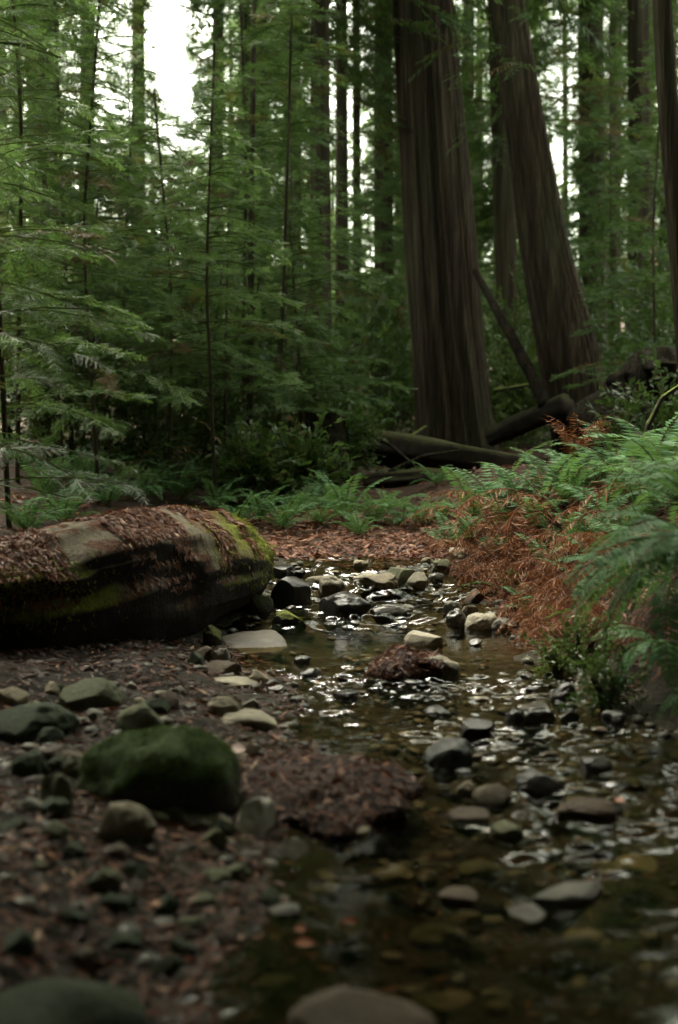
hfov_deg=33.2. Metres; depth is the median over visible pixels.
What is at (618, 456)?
sword fern
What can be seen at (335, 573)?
cobble
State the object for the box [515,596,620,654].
dead fern
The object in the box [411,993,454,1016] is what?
stone
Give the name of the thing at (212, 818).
cobble
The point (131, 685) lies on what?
cobble
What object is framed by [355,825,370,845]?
cobble
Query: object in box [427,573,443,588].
stone
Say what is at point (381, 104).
background tree
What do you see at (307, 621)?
cobble
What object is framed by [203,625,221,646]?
stone
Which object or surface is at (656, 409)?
mossy branch
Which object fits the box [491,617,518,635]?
stone
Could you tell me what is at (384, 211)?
young redwood
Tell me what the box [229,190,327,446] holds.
sapling
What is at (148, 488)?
sword fern
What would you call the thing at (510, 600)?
dead fern
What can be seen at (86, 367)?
sapling
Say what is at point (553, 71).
redwood
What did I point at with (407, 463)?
dead branch
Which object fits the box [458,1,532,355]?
redwood
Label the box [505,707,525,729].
stone
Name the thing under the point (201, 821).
stone
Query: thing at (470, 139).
redwood
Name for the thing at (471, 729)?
stone
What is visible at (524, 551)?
dead fern
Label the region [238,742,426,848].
needle litter
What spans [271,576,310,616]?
stone
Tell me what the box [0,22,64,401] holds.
redwood
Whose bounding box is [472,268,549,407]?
fallen pole
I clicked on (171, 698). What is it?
stone
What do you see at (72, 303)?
sapling
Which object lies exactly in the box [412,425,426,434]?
mossy stick
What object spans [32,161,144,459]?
sapling
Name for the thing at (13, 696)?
cobble
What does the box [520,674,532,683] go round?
cobble
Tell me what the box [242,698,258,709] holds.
stone
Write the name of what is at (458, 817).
cobble
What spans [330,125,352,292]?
redwood
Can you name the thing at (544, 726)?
cobble
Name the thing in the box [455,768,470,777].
cobble
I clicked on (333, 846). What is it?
cobble
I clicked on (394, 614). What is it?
stone
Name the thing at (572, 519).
sword fern
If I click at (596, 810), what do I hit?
stone
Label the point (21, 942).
cobble
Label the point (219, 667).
stone
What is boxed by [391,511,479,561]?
sword fern
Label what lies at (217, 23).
background tree
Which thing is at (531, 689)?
cobble
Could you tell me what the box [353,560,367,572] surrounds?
stone
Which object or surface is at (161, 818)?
cobble
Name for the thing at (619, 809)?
cobble
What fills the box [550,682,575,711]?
stone
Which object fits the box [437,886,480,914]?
cobble
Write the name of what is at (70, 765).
cobble
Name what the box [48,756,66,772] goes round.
cobble
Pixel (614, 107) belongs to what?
background tree
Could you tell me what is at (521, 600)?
sword fern
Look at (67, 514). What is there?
sword fern
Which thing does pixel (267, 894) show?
cobble
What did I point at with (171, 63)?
sky
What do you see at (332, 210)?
redwood
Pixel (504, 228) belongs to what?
background tree
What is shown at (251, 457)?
shrub
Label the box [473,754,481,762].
cobble
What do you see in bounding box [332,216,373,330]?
redwood
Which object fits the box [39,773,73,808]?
stone
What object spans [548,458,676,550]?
sword fern
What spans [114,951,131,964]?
cobble
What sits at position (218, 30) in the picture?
young redwood
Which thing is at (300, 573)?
cobble
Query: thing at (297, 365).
sapling
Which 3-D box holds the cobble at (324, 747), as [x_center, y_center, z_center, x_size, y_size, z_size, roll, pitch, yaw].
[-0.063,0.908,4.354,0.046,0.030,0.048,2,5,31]
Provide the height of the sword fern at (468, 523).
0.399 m
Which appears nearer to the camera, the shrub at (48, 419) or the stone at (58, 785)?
the stone at (58, 785)
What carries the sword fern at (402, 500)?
on the ground
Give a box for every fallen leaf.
[151,899,159,906]
[181,955,196,960]
[232,743,246,752]
[292,925,308,930]
[292,937,316,945]
[339,917,359,923]
[614,797,624,802]
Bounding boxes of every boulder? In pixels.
[0,702,79,744]
[0,978,147,1023]
[75,724,242,816]
[289,987,435,1023]
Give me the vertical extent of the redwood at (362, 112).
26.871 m
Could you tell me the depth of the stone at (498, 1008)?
2.42 m
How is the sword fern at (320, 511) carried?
on the ground
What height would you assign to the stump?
1.224 m
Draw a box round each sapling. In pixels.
[1,177,106,481]
[11,150,122,471]
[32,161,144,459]
[77,229,144,364]
[111,204,240,467]
[151,252,229,448]
[175,199,262,475]
[179,165,259,451]
[203,0,284,471]
[228,202,297,451]
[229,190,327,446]
[258,247,351,431]
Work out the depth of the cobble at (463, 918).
2.87 m
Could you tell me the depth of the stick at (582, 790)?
4.00 m
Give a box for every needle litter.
[0,503,277,616]
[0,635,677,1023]
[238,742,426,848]
[245,488,486,572]
[418,459,677,698]
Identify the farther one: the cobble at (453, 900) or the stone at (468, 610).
the stone at (468, 610)
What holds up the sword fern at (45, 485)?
on the ground
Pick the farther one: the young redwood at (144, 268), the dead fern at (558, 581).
the young redwood at (144, 268)
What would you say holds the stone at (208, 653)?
on the ground
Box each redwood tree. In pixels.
[69,0,499,450]
[406,0,617,462]
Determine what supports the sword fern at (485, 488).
on the ground
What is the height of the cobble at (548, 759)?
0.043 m
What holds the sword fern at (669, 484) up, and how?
on the ground
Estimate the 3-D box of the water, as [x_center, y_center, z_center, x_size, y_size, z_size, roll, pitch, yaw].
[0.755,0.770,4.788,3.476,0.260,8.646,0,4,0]
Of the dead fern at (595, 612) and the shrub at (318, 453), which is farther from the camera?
the shrub at (318, 453)
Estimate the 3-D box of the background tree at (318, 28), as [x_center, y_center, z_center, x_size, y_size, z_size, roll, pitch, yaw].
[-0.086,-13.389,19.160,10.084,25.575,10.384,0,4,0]
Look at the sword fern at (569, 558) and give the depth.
5.40 m
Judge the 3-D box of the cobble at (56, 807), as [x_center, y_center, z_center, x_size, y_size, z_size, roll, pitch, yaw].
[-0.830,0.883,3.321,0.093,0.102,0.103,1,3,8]
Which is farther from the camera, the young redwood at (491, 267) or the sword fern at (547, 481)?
the young redwood at (491, 267)
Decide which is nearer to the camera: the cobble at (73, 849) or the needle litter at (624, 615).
the cobble at (73, 849)
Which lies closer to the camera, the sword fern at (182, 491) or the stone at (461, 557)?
the stone at (461, 557)
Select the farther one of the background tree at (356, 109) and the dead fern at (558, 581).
the background tree at (356, 109)
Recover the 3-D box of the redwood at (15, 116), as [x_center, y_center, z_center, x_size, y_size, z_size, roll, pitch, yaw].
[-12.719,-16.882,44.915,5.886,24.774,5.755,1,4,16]
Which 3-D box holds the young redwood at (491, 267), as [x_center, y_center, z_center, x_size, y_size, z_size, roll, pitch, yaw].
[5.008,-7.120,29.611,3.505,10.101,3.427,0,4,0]
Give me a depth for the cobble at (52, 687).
4.83 m
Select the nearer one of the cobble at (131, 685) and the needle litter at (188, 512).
the cobble at (131, 685)
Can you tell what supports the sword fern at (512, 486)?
on the ground
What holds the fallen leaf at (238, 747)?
on the needle litter at (336, 800)
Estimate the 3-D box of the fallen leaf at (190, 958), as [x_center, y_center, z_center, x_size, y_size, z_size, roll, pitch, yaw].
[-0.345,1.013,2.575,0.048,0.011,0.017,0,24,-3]
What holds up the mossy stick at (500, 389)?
on the ground
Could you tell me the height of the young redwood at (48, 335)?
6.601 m
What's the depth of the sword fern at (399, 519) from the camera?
10.29 m
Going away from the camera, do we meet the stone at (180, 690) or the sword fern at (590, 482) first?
the stone at (180, 690)
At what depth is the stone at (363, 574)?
8.25 m
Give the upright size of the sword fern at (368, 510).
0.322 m
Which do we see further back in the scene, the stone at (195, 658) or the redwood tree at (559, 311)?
the redwood tree at (559, 311)
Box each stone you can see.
[10,750,51,776]
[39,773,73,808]
[58,677,123,711]
[86,708,103,722]
[94,801,157,844]
[114,701,165,730]
[138,699,170,714]
[158,691,178,708]
[170,686,186,695]
[184,813,212,830]
[187,651,203,665]
[195,646,218,661]
[198,828,227,848]
[198,867,232,883]
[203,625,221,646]
[204,660,241,676]
[207,696,241,714]
[215,676,258,687]
[216,648,229,660]
[220,709,278,732]
[222,630,286,661]
[236,797,274,835]
[241,594,272,619]
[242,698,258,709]
[255,975,292,990]
[267,685,286,693]
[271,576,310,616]
[272,564,293,578]
[272,609,306,639]
[294,655,310,669]
[300,668,320,682]
[305,576,323,589]
[308,881,341,901]
[318,591,371,635]
[319,575,344,597]
[332,689,358,708]
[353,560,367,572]
[353,572,373,587]
[358,572,397,601]
[361,641,449,700]
[370,604,411,631]
[387,567,415,595]
[404,572,428,593]
[404,630,442,653]
[408,924,457,950]
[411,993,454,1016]
[420,557,433,567]
[422,655,459,692]
[422,738,472,784]
[423,705,452,723]
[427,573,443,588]
[433,559,452,571]
[443,600,461,621]
[446,607,466,635]
[449,547,468,563]
[455,859,502,880]
[456,781,475,800]
[460,718,494,747]
[462,589,485,605]
[462,605,478,615]
[465,613,497,636]
[469,638,481,652]
[472,783,511,814]
[485,999,509,1017]
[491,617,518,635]
[495,599,504,605]
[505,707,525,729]
[506,604,520,615]
[515,767,564,810]
[519,700,556,737]
[532,881,603,934]
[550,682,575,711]
[557,797,617,838]
[561,710,579,728]
[580,756,612,782]
[601,710,624,733]
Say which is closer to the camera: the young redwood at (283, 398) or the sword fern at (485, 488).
the sword fern at (485, 488)
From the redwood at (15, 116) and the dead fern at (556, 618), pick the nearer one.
the dead fern at (556, 618)
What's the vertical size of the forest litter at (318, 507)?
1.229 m
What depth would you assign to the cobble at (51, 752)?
3.86 m
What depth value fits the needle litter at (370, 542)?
9.45 m
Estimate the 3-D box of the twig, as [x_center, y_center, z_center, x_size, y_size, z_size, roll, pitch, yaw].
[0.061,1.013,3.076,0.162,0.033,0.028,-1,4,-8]
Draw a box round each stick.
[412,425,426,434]
[495,384,528,391]
[564,787,610,795]
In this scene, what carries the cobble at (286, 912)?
on the ground
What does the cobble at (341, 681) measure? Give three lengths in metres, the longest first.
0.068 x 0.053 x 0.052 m
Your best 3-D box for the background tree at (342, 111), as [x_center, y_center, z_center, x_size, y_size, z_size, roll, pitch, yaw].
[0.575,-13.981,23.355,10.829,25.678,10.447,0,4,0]
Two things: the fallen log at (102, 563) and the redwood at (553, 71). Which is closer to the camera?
the fallen log at (102, 563)
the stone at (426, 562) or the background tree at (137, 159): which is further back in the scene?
the background tree at (137, 159)
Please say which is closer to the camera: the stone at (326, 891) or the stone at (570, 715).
the stone at (326, 891)
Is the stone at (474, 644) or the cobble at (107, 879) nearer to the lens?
the cobble at (107, 879)
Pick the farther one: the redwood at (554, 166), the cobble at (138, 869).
the redwood at (554, 166)
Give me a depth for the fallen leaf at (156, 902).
2.81 m
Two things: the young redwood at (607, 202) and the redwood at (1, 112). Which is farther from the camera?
the redwood at (1, 112)
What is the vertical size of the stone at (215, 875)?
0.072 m
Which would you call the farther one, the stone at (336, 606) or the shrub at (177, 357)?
the shrub at (177, 357)
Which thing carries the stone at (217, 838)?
on the ground
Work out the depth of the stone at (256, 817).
3.38 m
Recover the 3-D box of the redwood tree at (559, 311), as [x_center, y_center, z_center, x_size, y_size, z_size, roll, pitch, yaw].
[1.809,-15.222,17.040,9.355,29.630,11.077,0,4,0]
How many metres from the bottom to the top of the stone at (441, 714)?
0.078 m
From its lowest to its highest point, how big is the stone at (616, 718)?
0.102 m
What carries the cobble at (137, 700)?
on the ground
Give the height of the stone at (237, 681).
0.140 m
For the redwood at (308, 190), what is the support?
on the ground
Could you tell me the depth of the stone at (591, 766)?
4.06 m
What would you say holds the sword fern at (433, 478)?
on the ground
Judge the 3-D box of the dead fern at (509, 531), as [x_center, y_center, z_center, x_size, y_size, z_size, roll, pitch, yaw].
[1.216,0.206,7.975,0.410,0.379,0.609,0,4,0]
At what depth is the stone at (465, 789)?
3.78 m
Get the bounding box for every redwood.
[0,0,164,527]
[0,0,174,432]
[0,0,174,482]
[0,0,201,503]
[0,0,213,473]
[0,11,159,525]
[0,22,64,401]
[7,22,79,345]
[7,32,65,372]
[42,64,234,466]
[58,51,78,272]
[63,89,283,489]
[80,72,204,419]
[109,43,312,509]
[118,156,240,465]
[128,0,365,442]
[158,0,364,441]
[172,0,417,453]
[182,5,334,346]
[192,0,405,407]
[202,4,240,326]
[224,12,240,253]
[234,211,394,437]
[240,8,334,391]
[278,130,348,329]
[305,113,412,409]
[330,2,495,418]
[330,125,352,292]
[331,46,413,411]
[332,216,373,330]
[348,5,491,414]
[349,0,496,354]
[349,114,393,265]
[360,133,413,429]
[394,0,534,402]
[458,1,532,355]
[459,2,559,414]
[470,98,543,385]
[480,46,586,400]
[483,6,561,359]
[527,183,578,393]
[532,26,672,430]
[550,148,575,263]
[551,0,677,391]
[553,3,660,347]
[564,1,677,360]
[568,153,578,273]
[577,0,677,347]
[606,20,658,360]
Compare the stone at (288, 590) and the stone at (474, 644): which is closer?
the stone at (474, 644)
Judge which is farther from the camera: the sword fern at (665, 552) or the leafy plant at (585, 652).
the leafy plant at (585, 652)
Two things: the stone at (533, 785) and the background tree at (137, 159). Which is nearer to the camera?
the stone at (533, 785)
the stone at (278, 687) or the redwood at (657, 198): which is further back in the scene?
the redwood at (657, 198)
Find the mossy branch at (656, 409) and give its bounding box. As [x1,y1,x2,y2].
[644,385,677,442]
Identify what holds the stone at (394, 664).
on the ground
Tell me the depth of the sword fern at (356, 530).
9.72 m
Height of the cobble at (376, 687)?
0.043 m
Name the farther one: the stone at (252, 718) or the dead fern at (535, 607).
the dead fern at (535, 607)
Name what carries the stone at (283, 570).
on the ground
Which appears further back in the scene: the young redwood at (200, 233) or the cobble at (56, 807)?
the young redwood at (200, 233)
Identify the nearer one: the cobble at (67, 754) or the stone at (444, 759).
the cobble at (67, 754)
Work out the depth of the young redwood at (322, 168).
16.71 m
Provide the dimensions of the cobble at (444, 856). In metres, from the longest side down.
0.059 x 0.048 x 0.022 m
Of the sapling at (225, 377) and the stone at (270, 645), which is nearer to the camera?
the stone at (270, 645)
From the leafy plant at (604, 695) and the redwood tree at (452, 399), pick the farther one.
the redwood tree at (452, 399)
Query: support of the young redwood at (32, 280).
on the ground
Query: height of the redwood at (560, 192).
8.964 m
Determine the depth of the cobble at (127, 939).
2.60 m
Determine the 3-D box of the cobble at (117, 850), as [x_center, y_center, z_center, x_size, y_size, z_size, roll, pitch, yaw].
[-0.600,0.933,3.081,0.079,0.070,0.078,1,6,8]
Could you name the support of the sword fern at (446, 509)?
on the ground
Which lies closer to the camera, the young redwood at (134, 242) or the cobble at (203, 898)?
the cobble at (203, 898)
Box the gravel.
[0,552,677,1023]
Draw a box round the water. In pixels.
[225,556,677,880]
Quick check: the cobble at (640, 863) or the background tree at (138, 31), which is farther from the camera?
the background tree at (138, 31)
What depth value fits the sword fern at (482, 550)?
8.23 m
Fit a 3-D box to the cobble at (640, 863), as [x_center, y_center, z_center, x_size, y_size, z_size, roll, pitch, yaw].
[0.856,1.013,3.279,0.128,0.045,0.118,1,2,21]
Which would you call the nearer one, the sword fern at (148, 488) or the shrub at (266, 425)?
the sword fern at (148, 488)
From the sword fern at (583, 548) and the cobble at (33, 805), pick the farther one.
the sword fern at (583, 548)
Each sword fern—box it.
[0,495,85,531]
[1,450,121,504]
[1,480,123,522]
[45,447,140,488]
[71,462,145,505]
[110,460,196,504]
[132,453,220,499]
[179,445,229,480]
[186,476,261,510]
[201,489,290,518]
[238,484,304,523]
[247,490,321,529]
[260,484,348,516]
[285,499,356,525]
[286,469,372,509]
[290,468,408,524]
[329,491,420,523]
[330,510,381,534]
[361,488,434,509]
[373,498,424,526]
[391,465,499,534]
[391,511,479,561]
[392,491,457,523]
[408,461,468,484]
[409,495,463,529]
[414,439,559,543]
[429,513,486,550]
[446,460,579,574]
[450,447,613,572]
[453,485,533,546]
[455,535,511,566]
[461,568,527,606]
[473,447,616,545]
[483,494,570,566]
[484,537,546,579]
[496,583,550,616]
[502,532,579,602]
[509,449,640,525]
[510,557,585,617]
[511,509,574,573]
[519,492,620,565]
[530,420,669,483]
[531,436,677,526]
[534,488,666,571]
[534,493,638,569]
[537,460,660,539]
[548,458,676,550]
[548,553,672,628]
[549,531,650,611]
[557,509,677,693]
[561,429,677,529]
[562,412,677,511]
[578,623,677,696]
[591,459,677,537]
[625,650,677,752]
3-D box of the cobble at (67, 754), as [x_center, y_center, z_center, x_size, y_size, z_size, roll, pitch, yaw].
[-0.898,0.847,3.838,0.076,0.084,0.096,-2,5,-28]
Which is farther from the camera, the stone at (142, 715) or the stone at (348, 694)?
the stone at (348, 694)
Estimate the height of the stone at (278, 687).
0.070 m
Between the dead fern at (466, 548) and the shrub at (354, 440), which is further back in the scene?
the shrub at (354, 440)
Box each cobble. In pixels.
[0,686,28,706]
[0,817,27,831]
[0,928,36,957]
[15,798,42,815]
[15,801,26,812]
[29,861,48,870]
[36,727,63,746]
[39,820,68,841]
[41,744,71,759]
[41,796,71,819]
[44,681,59,694]
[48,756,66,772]
[60,750,82,759]
[60,841,83,858]
[60,909,88,924]
[61,755,82,778]
[74,948,102,976]
[82,876,100,893]
[93,867,122,894]
[98,893,131,915]
[104,842,131,861]
[110,932,141,948]
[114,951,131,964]
[118,837,141,853]
[119,895,138,908]
[123,862,147,881]
[126,681,136,689]
[134,697,144,704]
[151,811,168,826]
[151,954,184,978]
[156,894,179,915]
[162,807,186,826]
[169,937,196,961]
[177,918,211,936]
[186,891,216,907]
[196,844,220,858]
[206,813,231,830]
[209,819,236,836]
[223,739,238,745]
[226,837,235,842]
[227,862,250,881]
[234,742,258,755]
[235,753,249,760]
[236,834,254,842]
[249,669,269,684]
[257,886,280,905]
[269,903,299,921]
[286,605,295,609]
[294,570,305,577]
[302,618,311,623]
[311,838,339,851]
[316,745,329,750]
[331,570,338,576]
[336,674,348,684]
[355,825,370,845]
[370,864,416,886]
[372,683,381,692]
[374,735,382,740]
[403,604,413,611]
[426,990,473,1012]
[435,851,454,860]
[436,607,442,612]
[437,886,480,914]
[447,807,489,837]
[450,909,485,927]
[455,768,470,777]
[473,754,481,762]
[486,989,512,1000]
[490,820,523,847]
[508,903,545,936]
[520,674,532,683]
[520,835,535,846]
[525,686,538,694]
[541,724,548,728]
[544,751,558,762]
[562,702,577,711]
[563,928,605,946]
[591,861,628,874]
[593,726,607,736]
[614,853,658,874]
[615,806,621,815]
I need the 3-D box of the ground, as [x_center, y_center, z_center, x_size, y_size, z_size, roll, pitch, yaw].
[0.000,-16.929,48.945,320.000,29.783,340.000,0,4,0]
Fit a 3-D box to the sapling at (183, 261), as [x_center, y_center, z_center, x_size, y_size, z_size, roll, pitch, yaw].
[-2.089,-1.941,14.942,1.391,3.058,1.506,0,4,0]
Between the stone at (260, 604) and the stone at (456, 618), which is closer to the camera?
the stone at (456, 618)
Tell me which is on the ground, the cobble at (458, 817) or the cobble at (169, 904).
the cobble at (169, 904)
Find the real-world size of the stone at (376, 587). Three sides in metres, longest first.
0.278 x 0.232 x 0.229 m
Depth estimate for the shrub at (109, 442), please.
15.81 m
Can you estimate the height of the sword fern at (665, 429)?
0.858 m
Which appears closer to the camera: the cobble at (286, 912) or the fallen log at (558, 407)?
the cobble at (286, 912)
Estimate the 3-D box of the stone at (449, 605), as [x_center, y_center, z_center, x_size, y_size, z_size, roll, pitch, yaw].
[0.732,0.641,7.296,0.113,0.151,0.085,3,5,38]
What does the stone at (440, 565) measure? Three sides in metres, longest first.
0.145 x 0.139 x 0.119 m
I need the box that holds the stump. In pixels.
[296,410,349,481]
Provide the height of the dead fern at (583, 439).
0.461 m
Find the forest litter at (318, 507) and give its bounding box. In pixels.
[0,423,562,539]
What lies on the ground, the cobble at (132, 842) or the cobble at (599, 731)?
the cobble at (132, 842)
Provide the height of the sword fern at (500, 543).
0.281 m
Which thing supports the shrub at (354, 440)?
on the ground
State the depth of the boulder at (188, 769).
3.49 m
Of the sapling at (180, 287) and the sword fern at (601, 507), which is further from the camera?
the sapling at (180, 287)
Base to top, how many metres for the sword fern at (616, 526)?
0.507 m
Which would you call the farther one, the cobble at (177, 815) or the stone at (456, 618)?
the stone at (456, 618)
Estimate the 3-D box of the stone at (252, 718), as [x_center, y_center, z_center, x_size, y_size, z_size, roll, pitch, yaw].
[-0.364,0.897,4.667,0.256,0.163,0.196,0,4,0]
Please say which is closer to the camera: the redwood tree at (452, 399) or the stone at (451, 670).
the stone at (451, 670)
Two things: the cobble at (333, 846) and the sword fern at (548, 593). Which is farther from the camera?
the sword fern at (548, 593)
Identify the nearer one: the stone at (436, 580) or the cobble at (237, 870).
the cobble at (237, 870)
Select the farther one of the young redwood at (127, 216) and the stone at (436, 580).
the young redwood at (127, 216)
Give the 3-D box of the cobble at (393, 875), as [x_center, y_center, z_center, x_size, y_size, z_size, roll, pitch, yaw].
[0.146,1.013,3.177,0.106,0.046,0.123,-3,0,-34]
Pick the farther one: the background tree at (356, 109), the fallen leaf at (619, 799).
the background tree at (356, 109)
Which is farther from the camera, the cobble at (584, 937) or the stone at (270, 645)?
the stone at (270, 645)
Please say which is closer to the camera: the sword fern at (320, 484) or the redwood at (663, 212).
the sword fern at (320, 484)
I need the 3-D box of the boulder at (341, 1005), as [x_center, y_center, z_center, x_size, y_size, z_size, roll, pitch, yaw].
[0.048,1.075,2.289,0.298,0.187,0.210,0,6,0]
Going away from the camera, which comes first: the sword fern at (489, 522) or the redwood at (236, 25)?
the sword fern at (489, 522)
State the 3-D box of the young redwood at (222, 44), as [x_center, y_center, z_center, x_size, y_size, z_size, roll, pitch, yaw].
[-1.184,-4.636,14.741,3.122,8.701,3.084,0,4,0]
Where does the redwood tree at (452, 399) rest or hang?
on the ground
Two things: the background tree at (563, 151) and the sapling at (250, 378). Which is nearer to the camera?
the sapling at (250, 378)
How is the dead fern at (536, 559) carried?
on the ground
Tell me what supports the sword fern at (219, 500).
on the ground
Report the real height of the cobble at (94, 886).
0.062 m
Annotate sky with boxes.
[6,0,677,271]
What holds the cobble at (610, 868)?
in the water
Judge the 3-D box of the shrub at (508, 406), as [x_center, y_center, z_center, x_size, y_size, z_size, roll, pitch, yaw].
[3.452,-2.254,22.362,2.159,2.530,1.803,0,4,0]
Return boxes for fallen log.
[0,505,279,649]
[350,428,548,471]
[362,467,471,487]
[485,393,574,446]
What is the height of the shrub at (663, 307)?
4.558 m
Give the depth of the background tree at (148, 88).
31.20 m
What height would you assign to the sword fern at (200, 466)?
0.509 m
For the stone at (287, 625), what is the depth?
7.00 m
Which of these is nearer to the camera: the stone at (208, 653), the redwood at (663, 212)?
the stone at (208, 653)
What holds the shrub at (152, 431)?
on the ground
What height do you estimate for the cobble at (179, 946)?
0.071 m
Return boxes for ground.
[0,256,677,1023]
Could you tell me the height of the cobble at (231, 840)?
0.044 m
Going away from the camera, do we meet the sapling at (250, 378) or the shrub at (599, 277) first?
the sapling at (250, 378)
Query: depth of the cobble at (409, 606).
7.49 m
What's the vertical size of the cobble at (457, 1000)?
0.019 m
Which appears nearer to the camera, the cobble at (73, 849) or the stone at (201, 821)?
the cobble at (73, 849)
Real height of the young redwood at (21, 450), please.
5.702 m
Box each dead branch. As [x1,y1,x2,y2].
[341,454,380,466]
[363,432,415,465]
[388,449,458,471]
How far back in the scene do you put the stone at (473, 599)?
7.78 m
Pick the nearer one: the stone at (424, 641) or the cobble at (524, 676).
the cobble at (524, 676)
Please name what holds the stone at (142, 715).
on the ground
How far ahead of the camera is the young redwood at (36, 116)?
11.43 m
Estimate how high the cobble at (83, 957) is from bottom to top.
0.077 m
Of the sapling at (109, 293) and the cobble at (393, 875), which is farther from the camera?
the sapling at (109, 293)
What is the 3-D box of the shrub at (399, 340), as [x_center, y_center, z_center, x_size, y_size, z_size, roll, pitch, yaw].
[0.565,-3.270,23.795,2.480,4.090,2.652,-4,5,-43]
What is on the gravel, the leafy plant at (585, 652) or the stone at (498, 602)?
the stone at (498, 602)
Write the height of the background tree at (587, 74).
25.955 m
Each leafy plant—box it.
[517,629,584,685]
[522,605,625,675]
[557,634,648,721]
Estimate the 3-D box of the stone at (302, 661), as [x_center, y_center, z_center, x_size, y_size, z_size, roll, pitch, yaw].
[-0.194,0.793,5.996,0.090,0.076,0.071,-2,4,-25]
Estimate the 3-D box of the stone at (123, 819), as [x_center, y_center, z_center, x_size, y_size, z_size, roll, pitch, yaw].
[-0.595,0.900,3.182,0.170,0.178,0.130,-4,5,-43]
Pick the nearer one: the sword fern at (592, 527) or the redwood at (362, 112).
the sword fern at (592, 527)
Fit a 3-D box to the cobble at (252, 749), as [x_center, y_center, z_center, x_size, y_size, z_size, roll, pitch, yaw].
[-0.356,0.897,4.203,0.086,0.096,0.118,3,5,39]
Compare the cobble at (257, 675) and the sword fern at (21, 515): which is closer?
the cobble at (257, 675)
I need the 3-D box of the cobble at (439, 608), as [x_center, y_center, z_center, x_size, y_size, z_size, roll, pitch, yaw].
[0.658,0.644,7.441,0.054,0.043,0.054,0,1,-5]
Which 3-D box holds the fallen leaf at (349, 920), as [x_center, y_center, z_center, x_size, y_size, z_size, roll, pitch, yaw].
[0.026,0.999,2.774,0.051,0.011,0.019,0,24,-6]
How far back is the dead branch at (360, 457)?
14.31 m
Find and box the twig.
[337,880,390,893]
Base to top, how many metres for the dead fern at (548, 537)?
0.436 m
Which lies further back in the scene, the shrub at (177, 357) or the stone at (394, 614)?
the shrub at (177, 357)
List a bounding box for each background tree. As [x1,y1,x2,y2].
[0,0,218,350]
[0,0,230,399]
[0,0,267,439]
[59,0,235,362]
[100,0,363,418]
[102,0,400,411]
[146,0,481,405]
[147,0,410,423]
[184,0,413,436]
[205,0,475,410]
[255,1,476,425]
[256,0,517,431]
[379,0,657,440]
[459,0,661,368]
[475,0,677,351]
[479,0,626,226]
[482,0,677,370]
[652,0,677,375]
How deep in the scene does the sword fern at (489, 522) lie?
8.41 m
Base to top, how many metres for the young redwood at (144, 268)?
4.402 m
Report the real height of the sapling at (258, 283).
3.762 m
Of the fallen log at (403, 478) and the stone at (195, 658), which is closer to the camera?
the stone at (195, 658)
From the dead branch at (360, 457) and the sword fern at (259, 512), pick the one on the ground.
the sword fern at (259, 512)
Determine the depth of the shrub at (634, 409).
13.54 m
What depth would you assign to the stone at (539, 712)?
4.76 m
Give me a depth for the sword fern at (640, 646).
4.87 m
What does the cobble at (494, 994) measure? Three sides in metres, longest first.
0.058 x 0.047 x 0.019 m
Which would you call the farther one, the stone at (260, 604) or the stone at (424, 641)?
the stone at (260, 604)
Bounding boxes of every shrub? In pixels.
[0,210,96,445]
[0,274,142,473]
[23,203,191,455]
[68,347,208,483]
[101,244,253,454]
[153,327,271,482]
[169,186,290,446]
[187,414,323,509]
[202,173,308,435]
[221,284,348,475]
[248,403,367,504]
[256,226,384,426]
[292,365,398,479]
[332,252,414,433]
[333,258,414,433]
[483,262,549,444]
[485,190,600,436]
[488,335,551,449]
[570,340,677,457]
[572,196,673,375]
[587,206,675,372]
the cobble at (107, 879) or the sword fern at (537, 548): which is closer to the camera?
the cobble at (107, 879)
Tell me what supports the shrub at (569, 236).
on the ground
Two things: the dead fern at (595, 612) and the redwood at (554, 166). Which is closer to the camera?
the dead fern at (595, 612)
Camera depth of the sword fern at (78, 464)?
11.73 m
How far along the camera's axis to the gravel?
3.70 m
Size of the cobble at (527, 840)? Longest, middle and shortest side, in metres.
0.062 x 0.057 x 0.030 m
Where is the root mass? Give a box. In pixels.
[567,346,677,459]
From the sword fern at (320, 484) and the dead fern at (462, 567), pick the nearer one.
the dead fern at (462, 567)
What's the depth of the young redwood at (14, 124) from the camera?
12.75 m
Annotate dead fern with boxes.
[436,540,501,580]
[444,559,481,581]
[453,560,524,596]
[462,565,530,599]
[469,534,528,580]
[475,535,538,583]
[484,517,544,564]
[489,548,579,618]
[491,610,546,643]
[492,581,563,617]
[503,622,575,665]
[504,592,584,642]
[508,529,595,587]
[508,562,614,626]
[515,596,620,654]
[525,601,595,654]
[535,532,632,584]
[541,413,615,466]
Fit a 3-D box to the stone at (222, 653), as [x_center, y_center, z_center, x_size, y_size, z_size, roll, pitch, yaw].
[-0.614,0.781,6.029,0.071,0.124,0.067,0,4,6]
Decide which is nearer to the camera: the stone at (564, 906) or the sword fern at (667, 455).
the stone at (564, 906)
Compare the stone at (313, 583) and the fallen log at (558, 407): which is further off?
the fallen log at (558, 407)
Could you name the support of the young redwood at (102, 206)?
on the ground
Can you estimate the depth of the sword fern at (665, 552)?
4.34 m
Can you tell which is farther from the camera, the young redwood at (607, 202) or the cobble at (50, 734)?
the young redwood at (607, 202)
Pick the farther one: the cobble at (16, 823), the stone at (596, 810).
the stone at (596, 810)
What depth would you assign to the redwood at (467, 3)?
36.87 m
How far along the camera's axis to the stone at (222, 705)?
4.67 m

